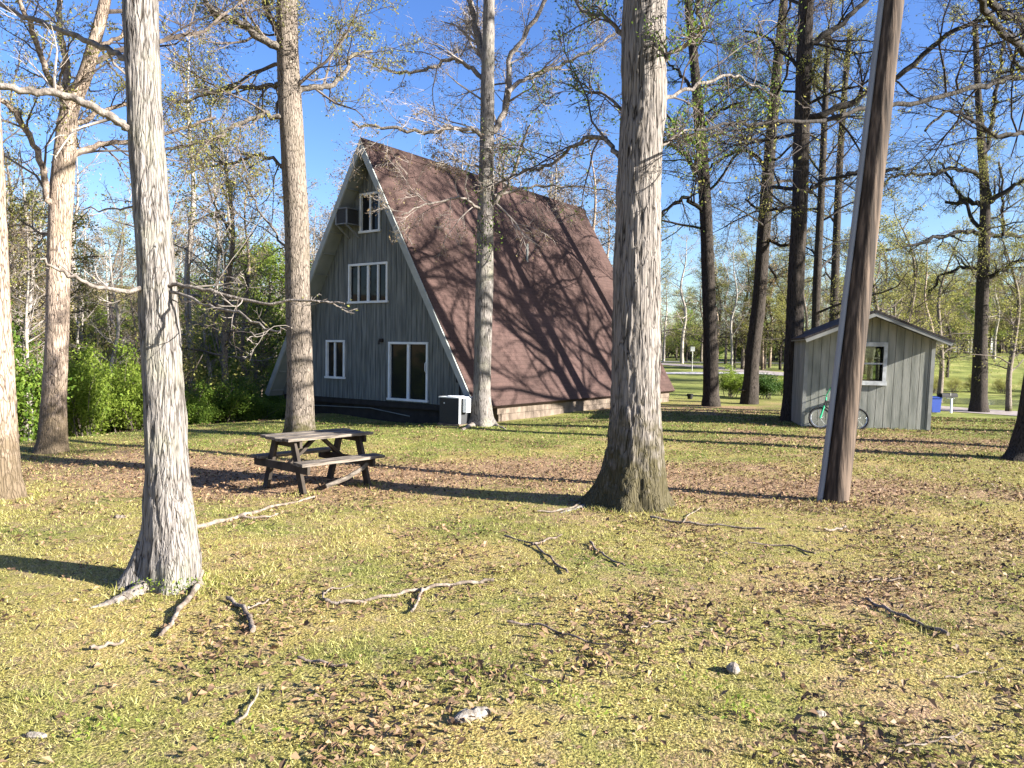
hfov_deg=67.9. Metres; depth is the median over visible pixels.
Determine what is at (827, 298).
woodland tree
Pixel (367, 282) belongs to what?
window
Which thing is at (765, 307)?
woodland tree
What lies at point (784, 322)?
woodland tree
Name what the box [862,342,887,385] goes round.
window
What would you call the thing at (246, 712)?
fallen branch
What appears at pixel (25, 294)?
woodland tree
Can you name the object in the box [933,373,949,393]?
shrub
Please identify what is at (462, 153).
woodland tree
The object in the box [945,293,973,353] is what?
woodland tree
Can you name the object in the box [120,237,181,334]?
woodland tree
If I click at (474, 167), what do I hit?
woodland tree
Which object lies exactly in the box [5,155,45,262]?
woodland tree
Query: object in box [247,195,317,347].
woodland tree
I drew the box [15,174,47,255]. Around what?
woodland tree
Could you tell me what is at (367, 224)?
window
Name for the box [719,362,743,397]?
shrub
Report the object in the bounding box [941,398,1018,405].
pond
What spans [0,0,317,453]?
oak tree
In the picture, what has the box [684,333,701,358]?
shrub
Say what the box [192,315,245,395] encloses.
woodland tree
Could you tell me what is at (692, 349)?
road sign
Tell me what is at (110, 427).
shrub
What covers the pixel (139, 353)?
woodland tree
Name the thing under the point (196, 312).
woodland tree
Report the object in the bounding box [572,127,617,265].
woodland tree
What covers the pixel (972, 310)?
woodland tree
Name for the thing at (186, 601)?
fallen branch
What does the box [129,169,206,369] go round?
woodland tree
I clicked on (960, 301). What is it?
woodland tree
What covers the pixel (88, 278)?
shrub
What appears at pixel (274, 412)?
shrub
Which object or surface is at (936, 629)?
fallen branch
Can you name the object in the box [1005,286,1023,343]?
woodland tree
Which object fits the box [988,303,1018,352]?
woodland tree
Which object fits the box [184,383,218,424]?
shrub
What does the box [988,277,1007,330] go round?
woodland tree
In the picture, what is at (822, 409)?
bicycle
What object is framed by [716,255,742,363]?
woodland tree
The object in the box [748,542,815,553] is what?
fallen branch
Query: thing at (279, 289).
woodland tree
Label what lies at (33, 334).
shrub
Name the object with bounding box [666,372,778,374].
path
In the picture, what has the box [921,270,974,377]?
woodland tree
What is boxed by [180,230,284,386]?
woodland tree
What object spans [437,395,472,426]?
condenser unit
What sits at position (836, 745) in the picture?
fallen leaves
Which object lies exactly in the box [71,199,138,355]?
woodland tree
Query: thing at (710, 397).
oak tree
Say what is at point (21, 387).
shrub
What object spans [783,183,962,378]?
woodland tree
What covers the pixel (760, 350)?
woodland tree
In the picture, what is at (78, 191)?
woodland tree
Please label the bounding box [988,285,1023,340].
woodland tree
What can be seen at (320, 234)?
woodland tree
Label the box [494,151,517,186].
woodland tree
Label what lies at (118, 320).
woodland tree
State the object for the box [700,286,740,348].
woodland tree
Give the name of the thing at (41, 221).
woodland tree
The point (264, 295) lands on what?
woodland tree
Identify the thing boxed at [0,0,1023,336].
sky
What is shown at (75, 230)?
woodland tree
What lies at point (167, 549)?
oak tree
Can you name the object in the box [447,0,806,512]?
oak tree
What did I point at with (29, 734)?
bark chunk
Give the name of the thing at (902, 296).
woodland tree
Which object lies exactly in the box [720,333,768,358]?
shrub
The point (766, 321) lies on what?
woodland tree
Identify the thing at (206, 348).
woodland tree
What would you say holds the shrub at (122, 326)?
on the ground at (530, 720)
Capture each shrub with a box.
[10,293,83,441]
[13,314,43,355]
[14,349,72,440]
[17,341,134,436]
[67,338,122,436]
[68,342,124,433]
[70,265,108,290]
[72,303,122,342]
[76,403,138,433]
[87,322,132,367]
[89,296,129,316]
[91,335,142,432]
[92,380,142,432]
[100,321,139,360]
[100,381,129,431]
[105,317,139,340]
[106,307,270,423]
[107,347,185,380]
[120,296,182,316]
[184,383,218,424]
[185,377,240,424]
[191,372,272,423]
[223,378,285,421]
[237,414,276,420]
[255,368,285,418]
[257,391,285,419]
[660,318,693,357]
[662,340,685,357]
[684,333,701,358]
[695,333,723,358]
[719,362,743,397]
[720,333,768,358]
[759,372,782,398]
[771,320,783,360]
[773,376,782,394]
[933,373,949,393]
[943,376,956,389]
[947,376,966,392]
[958,373,971,391]
[963,375,970,391]
[988,378,1005,392]
[990,375,1019,393]
[997,320,1009,352]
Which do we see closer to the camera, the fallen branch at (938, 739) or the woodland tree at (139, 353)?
the fallen branch at (938, 739)
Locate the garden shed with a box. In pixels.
[782,310,954,430]
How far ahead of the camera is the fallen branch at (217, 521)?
7.94 m
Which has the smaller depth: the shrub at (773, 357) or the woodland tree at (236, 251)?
the woodland tree at (236, 251)
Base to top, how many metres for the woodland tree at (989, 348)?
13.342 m
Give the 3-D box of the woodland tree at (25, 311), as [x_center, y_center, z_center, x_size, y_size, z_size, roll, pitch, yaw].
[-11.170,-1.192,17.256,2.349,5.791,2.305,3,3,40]
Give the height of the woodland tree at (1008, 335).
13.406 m
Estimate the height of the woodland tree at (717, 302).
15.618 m
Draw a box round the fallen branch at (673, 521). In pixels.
[650,507,764,528]
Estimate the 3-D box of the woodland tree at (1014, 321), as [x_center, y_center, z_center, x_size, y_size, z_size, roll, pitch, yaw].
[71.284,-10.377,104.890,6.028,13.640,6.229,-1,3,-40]
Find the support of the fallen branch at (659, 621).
on the ground at (530, 720)
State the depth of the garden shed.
19.95 m
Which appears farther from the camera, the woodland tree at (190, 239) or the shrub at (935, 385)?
the shrub at (935, 385)
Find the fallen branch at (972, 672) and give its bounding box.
[944,667,1003,677]
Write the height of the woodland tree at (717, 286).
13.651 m
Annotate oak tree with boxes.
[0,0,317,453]
[0,0,357,607]
[0,99,26,499]
[113,0,422,432]
[328,0,622,429]
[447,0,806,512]
[583,0,819,406]
[663,0,901,404]
[671,0,1023,461]
[675,0,1018,421]
[739,0,928,328]
[769,8,921,321]
[875,1,1023,411]
[966,29,1023,109]
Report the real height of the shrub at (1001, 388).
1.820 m
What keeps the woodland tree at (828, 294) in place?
on the ground at (530, 720)
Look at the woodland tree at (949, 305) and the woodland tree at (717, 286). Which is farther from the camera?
the woodland tree at (949, 305)
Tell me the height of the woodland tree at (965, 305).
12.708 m
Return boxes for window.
[324,340,345,378]
[347,261,388,303]
[358,191,380,233]
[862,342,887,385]
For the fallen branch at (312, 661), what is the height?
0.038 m
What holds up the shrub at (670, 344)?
on the ground at (530, 720)
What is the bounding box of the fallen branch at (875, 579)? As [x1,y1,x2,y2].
[849,577,901,582]
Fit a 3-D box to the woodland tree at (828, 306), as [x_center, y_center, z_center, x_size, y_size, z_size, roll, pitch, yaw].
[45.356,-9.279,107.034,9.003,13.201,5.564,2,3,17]
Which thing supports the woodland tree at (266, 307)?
on the ground at (530, 720)
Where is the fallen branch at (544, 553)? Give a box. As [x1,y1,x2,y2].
[504,534,568,572]
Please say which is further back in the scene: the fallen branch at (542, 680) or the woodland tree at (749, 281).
the woodland tree at (749, 281)
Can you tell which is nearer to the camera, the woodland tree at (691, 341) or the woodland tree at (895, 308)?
the woodland tree at (895, 308)
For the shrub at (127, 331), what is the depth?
53.68 m
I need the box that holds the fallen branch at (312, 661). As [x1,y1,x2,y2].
[297,656,346,667]
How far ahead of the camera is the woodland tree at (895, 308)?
58.64 m
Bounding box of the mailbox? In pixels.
[938,393,957,412]
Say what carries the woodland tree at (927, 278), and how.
on the ground at (530, 720)
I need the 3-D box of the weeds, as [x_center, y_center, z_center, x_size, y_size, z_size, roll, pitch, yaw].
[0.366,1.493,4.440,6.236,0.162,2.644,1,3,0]
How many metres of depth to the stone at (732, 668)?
4.12 m
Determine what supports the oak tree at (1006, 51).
on the ground at (530, 720)
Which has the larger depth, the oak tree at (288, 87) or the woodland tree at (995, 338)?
the woodland tree at (995, 338)
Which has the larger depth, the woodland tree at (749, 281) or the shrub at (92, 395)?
the woodland tree at (749, 281)
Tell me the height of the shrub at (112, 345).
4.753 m
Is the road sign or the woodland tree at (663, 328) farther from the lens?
the woodland tree at (663, 328)
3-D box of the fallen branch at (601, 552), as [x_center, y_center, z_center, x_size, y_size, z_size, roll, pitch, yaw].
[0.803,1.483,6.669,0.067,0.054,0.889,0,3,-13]
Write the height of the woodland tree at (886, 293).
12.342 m
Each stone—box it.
[113,514,126,517]
[726,662,739,674]
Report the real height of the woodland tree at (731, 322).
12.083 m
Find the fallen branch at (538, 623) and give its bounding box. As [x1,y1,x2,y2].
[507,620,610,645]
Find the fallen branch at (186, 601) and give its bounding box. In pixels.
[159,570,203,635]
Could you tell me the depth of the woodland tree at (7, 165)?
24.61 m
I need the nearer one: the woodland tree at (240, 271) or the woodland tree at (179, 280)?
the woodland tree at (179, 280)
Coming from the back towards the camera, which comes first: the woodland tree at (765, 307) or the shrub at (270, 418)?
the woodland tree at (765, 307)
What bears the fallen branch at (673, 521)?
on the ground at (530, 720)
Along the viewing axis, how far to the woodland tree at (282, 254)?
41.27 m
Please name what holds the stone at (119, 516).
on the ground at (530, 720)
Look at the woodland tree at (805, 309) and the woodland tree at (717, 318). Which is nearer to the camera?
the woodland tree at (805, 309)
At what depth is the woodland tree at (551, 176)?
47.84 m
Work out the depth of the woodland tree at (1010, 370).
47.83 m
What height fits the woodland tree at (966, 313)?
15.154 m
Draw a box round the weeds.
[33,572,993,754]
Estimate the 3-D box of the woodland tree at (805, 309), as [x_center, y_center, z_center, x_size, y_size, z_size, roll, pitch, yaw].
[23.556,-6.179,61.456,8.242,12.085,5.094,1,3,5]
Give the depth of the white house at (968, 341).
124.21 m
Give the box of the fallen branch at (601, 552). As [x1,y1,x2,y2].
[589,540,624,564]
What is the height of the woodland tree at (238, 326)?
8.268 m
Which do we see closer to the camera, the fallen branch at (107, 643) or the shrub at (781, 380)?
the fallen branch at (107, 643)
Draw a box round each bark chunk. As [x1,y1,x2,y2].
[22,731,46,737]
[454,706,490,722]
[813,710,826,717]
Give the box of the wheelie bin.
[932,396,942,412]
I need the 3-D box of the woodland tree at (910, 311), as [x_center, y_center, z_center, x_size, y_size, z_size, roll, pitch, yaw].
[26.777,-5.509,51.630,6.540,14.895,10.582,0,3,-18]
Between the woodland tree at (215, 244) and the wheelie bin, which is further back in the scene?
the woodland tree at (215, 244)
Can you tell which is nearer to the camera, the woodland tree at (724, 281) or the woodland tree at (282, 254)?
the woodland tree at (282, 254)
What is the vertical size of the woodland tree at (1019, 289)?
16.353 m
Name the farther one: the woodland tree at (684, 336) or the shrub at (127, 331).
the woodland tree at (684, 336)
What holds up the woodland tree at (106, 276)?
on the ground at (530, 720)
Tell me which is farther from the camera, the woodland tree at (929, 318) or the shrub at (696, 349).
the shrub at (696, 349)
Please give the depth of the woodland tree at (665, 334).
110.09 m
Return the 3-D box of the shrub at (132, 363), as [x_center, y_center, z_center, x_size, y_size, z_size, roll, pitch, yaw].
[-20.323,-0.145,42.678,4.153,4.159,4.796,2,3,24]
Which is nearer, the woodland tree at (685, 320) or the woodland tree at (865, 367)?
the woodland tree at (865, 367)
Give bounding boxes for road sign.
[691,347,694,368]
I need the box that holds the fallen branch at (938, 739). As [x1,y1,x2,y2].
[904,730,962,746]
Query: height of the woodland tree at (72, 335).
9.382 m
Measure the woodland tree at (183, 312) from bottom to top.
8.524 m
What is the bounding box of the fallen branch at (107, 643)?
[89,639,124,649]
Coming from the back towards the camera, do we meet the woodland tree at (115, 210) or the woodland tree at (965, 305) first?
the woodland tree at (965, 305)
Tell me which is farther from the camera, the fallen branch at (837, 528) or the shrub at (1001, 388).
the shrub at (1001, 388)
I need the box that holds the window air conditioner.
[335,207,358,238]
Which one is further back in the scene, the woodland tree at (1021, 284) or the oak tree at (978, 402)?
the woodland tree at (1021, 284)
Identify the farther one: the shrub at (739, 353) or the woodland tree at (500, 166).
the shrub at (739, 353)
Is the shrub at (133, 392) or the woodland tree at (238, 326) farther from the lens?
the woodland tree at (238, 326)
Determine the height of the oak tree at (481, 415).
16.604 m
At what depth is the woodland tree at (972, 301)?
114.05 m
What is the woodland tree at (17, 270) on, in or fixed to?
on the ground at (530, 720)
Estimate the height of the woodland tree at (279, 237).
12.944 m
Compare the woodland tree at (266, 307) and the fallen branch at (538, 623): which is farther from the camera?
the woodland tree at (266, 307)
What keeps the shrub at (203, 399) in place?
on the ground at (530, 720)
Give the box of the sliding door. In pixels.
[386,342,428,402]
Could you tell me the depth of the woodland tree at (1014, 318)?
110.52 m
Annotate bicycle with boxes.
[808,387,868,428]
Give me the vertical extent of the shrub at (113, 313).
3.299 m
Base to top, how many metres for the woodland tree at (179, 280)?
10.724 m
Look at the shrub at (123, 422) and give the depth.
21.40 m
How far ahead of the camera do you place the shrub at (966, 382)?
67.93 m
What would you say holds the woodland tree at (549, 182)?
on the ground at (530, 720)
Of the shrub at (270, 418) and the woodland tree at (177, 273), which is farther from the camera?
the woodland tree at (177, 273)
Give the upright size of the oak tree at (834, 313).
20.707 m
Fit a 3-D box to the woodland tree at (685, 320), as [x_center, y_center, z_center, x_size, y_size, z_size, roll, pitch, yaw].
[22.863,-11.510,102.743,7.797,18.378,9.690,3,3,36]
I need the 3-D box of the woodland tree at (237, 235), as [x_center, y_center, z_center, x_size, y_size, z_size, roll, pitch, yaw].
[-11.969,-4.263,33.066,4.101,14.499,5.097,3,3,35]
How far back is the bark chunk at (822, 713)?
3.65 m
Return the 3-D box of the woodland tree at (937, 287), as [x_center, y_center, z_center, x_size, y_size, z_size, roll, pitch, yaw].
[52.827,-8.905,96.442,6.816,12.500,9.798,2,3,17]
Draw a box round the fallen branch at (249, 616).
[225,596,268,632]
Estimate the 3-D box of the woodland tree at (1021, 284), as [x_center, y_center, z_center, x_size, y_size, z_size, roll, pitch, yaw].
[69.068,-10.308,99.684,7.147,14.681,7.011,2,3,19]
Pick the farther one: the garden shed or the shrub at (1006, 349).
the shrub at (1006, 349)
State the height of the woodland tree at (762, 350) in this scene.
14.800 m
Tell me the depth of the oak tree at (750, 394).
30.00 m
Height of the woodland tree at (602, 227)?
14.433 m
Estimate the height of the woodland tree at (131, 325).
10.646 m
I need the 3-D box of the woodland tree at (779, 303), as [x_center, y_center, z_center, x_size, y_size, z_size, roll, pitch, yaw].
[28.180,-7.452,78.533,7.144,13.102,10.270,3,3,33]
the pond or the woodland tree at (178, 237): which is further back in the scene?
the woodland tree at (178, 237)
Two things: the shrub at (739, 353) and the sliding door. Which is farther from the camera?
the shrub at (739, 353)
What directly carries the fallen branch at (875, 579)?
on the ground at (530, 720)
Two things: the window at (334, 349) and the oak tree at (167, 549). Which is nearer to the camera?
the oak tree at (167, 549)
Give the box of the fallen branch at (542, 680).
[525,673,560,686]
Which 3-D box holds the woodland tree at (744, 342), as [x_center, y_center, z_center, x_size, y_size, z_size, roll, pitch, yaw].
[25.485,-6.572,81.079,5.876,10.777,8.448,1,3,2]
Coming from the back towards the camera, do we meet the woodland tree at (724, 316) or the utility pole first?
the woodland tree at (724, 316)
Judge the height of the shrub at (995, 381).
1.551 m
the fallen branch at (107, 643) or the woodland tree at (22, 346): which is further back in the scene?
the woodland tree at (22, 346)
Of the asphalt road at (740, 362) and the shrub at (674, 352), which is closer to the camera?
the asphalt road at (740, 362)
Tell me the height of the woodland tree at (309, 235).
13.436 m
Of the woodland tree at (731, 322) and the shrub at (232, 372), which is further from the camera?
the woodland tree at (731, 322)
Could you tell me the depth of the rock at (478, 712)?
3.55 m
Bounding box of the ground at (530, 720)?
[0,284,1023,767]
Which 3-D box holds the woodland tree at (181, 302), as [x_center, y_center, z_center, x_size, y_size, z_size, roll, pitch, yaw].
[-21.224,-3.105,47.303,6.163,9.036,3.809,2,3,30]
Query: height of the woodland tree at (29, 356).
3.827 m
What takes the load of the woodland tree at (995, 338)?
on the ground at (530, 720)
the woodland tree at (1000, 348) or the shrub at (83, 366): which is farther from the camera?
the woodland tree at (1000, 348)
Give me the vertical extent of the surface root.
0.051 m
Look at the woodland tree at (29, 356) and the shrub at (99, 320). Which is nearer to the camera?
the woodland tree at (29, 356)
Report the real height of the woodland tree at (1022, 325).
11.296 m
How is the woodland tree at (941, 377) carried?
on the ground at (530, 720)
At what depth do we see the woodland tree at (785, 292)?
80.99 m
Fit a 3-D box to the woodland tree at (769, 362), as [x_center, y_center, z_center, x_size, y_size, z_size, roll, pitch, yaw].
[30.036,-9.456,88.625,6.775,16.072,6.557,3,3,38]
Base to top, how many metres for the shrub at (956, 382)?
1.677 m
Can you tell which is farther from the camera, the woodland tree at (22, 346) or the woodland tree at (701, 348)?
the woodland tree at (701, 348)
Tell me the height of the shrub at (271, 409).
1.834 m
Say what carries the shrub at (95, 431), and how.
on the ground at (530, 720)
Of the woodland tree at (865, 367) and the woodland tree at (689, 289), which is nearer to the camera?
the woodland tree at (865, 367)
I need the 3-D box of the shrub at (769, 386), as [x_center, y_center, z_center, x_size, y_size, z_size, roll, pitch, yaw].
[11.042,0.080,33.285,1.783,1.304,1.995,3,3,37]
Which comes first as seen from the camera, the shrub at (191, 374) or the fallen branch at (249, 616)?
the fallen branch at (249, 616)
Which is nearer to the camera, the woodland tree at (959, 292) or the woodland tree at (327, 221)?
the woodland tree at (327, 221)
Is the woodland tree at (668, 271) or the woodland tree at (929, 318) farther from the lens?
the woodland tree at (668, 271)
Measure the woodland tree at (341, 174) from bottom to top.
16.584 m
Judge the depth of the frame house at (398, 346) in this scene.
23.33 m
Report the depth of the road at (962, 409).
50.25 m
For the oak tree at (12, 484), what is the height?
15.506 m
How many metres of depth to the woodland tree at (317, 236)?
44.76 m
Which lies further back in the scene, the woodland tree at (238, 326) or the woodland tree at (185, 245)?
the woodland tree at (185, 245)
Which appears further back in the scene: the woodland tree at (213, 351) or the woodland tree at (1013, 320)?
the woodland tree at (1013, 320)
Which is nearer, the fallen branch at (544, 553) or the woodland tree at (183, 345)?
the fallen branch at (544, 553)
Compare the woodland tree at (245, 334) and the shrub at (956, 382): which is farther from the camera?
the shrub at (956, 382)
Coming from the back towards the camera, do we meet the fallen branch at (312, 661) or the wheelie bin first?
the wheelie bin
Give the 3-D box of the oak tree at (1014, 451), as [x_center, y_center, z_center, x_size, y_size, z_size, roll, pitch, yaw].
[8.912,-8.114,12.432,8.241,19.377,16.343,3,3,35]
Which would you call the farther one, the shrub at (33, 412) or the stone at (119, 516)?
the shrub at (33, 412)
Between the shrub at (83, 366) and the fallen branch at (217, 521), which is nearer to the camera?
the fallen branch at (217, 521)
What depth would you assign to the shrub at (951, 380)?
69.79 m
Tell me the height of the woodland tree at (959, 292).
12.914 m
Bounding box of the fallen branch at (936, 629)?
[864,597,949,635]
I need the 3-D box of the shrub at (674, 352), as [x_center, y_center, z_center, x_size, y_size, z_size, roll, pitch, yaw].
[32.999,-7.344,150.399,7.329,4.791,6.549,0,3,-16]
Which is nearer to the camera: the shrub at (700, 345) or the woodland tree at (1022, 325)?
the woodland tree at (1022, 325)
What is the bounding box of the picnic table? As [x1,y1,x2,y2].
[249,428,384,494]
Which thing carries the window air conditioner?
attached to the frame house at (398, 346)
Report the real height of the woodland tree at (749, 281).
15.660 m
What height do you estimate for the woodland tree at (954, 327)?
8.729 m
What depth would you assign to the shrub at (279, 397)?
29.04 m
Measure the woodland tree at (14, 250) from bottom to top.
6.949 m
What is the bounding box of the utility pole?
[817,0,903,502]
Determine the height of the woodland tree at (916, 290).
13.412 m
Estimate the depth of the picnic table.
10.01 m
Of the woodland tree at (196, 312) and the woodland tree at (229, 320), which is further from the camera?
the woodland tree at (196, 312)
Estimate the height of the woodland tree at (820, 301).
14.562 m
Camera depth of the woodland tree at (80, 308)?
27.33 m
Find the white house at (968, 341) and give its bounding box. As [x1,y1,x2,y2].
[929,324,992,352]
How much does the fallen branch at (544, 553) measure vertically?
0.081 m
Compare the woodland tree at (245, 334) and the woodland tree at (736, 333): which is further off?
the woodland tree at (736, 333)
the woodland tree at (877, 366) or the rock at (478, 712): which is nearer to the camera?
the rock at (478, 712)
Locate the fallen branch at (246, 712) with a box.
[235,686,258,722]
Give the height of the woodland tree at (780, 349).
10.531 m
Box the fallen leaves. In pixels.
[0,409,1023,767]
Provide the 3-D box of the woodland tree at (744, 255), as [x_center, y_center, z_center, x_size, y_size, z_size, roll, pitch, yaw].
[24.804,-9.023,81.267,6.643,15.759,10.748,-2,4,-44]
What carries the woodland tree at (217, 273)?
on the ground at (530, 720)
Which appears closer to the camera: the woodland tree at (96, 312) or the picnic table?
the picnic table
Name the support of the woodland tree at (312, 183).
on the ground at (530, 720)
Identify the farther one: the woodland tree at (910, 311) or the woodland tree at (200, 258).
the woodland tree at (200, 258)
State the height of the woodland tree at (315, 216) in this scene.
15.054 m
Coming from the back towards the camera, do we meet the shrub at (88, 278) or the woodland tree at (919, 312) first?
the woodland tree at (919, 312)
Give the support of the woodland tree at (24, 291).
on the ground at (530, 720)
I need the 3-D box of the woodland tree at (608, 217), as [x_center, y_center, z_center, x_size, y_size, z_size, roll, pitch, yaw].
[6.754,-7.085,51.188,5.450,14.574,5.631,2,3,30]
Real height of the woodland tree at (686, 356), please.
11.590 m
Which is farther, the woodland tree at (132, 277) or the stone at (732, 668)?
the woodland tree at (132, 277)
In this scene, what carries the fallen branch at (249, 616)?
on the ground at (530, 720)
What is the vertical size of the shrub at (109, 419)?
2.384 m
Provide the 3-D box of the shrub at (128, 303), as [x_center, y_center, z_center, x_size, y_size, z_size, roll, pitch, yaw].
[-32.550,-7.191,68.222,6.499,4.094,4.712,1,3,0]
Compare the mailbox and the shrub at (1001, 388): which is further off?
the shrub at (1001, 388)
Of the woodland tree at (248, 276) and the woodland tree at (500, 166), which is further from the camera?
the woodland tree at (500, 166)
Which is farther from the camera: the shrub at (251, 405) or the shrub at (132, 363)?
the shrub at (132, 363)
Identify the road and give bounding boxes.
[661,352,998,362]
[662,363,1017,415]
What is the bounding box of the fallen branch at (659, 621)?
[640,618,676,627]
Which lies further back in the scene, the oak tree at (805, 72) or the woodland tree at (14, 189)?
the woodland tree at (14, 189)
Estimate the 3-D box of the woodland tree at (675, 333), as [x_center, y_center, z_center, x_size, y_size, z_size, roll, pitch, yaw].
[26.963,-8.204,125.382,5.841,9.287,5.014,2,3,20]
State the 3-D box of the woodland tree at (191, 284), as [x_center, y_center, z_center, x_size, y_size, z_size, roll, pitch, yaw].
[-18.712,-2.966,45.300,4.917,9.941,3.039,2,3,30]
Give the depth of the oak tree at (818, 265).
35.64 m
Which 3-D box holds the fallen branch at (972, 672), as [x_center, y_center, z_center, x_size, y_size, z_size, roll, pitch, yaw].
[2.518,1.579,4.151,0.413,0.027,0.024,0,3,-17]
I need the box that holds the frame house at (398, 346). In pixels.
[265,138,674,422]
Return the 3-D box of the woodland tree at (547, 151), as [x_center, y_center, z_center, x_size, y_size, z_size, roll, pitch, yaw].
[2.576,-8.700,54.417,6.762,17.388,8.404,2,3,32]
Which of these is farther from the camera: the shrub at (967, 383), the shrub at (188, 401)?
the shrub at (967, 383)
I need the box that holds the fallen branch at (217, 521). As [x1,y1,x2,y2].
[197,495,317,528]
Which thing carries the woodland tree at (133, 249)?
on the ground at (530, 720)
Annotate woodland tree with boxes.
[0,66,103,366]
[3,130,94,438]
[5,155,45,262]
[5,180,76,348]
[6,181,40,343]
[6,189,135,374]
[7,212,81,440]
[8,201,44,313]
[10,236,44,343]
[13,180,112,352]
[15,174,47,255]
[15,345,42,380]
[18,165,88,318]
[18,176,47,264]
[24,133,135,348]
[39,239,134,367]
[69,224,140,390]
[69,294,108,357]
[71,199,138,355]
[71,210,115,315]
[72,230,134,359]
[95,0,268,396]
[100,190,135,287]
[105,170,195,324]
[107,252,139,378]
[113,262,181,347]
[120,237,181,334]
[121,101,266,385]
[121,214,184,357]
[128,278,197,384]
[128,327,190,400]
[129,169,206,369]
[131,246,197,342]
[137,197,200,296]
[168,50,282,422]
[171,211,205,358]
[175,239,193,359]
[175,273,235,382]
[176,112,284,342]
[176,264,187,363]
[177,235,221,310]
[178,249,271,385]
[178,273,209,370]
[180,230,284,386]
[180,259,201,373]
[181,209,256,315]
[182,213,279,385]
[184,288,263,378]
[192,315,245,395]
[195,131,284,378]
[203,238,285,396]
[213,236,254,328]
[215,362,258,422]
[228,315,266,391]
[232,235,312,393]
[240,256,285,375]
[245,334,277,393]
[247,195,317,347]
[250,208,284,334]
[254,188,319,344]
[259,179,322,312]
[268,218,327,327]
[268,224,311,355]
[272,204,329,298]
[276,206,330,345]
[310,146,353,257]
[314,185,341,242]
[446,139,478,170]
[461,112,517,182]
[463,111,551,195]
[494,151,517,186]
[536,158,581,200]
[537,168,568,197]
[543,147,610,249]
[566,192,613,232]
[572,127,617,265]
[590,187,614,264]
[596,176,615,251]
[660,218,702,344]
[660,272,682,361]
[660,301,676,359]
[661,232,700,362]
[661,288,702,361]
[662,285,702,359]
[662,310,692,359]
[667,233,747,347]
[668,305,701,353]
[669,305,701,360]
[676,271,724,361]
[680,247,746,347]
[694,263,740,343]
[695,247,745,360]
[698,224,781,368]
[698,281,750,368]
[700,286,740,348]
[716,239,751,374]
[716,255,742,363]
[717,229,784,347]
[721,257,785,369]
[724,248,785,351]
[725,275,780,361]
[738,290,779,366]
[739,237,785,367]
[739,277,809,369]
[741,240,785,369]
[761,242,827,354]
[762,252,823,370]
[769,275,811,343]
[773,249,811,337]
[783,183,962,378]
[805,263,830,327]
[808,277,842,329]
[809,285,828,324]
[820,232,849,323]
[821,275,838,317]
[839,214,940,379]
[839,237,913,373]
[865,192,975,378]
[865,249,953,372]
[867,262,903,359]
[868,253,944,350]
[879,264,916,349]
[894,271,960,363]
[902,293,935,329]
[903,227,973,361]
[904,245,957,331]
[914,208,988,395]
[915,266,957,337]
[918,268,971,349]
[920,276,967,336]
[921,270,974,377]
[942,257,1006,352]
[943,253,1001,351]
[943,265,993,353]
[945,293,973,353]
[946,209,1023,410]
[948,306,962,352]
[951,279,1013,352]
[952,246,1011,328]
[955,271,995,351]
[959,278,1013,345]
[970,237,1023,358]
[985,205,1023,364]
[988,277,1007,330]
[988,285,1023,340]
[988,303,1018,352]
[989,277,1023,354]
[990,263,1009,352]
[999,295,1023,353]
[1000,265,1023,353]
[1002,253,1023,353]
[1004,295,1023,354]
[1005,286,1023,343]
[1011,268,1023,324]
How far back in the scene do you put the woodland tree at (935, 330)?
79.72 m
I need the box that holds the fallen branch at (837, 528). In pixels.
[823,525,846,530]
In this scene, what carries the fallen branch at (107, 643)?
on the ground at (530, 720)
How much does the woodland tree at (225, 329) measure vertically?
11.900 m
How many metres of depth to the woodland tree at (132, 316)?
36.23 m
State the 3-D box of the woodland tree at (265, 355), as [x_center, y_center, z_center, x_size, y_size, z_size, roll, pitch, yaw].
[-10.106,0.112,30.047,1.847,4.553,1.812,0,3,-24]
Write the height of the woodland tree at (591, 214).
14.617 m
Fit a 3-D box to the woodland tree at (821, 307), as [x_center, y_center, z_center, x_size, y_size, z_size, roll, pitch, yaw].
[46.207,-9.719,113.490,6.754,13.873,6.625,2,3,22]
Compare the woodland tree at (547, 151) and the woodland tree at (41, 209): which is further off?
the woodland tree at (41, 209)
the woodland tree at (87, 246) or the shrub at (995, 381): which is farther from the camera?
the shrub at (995, 381)
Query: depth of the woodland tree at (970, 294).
110.46 m

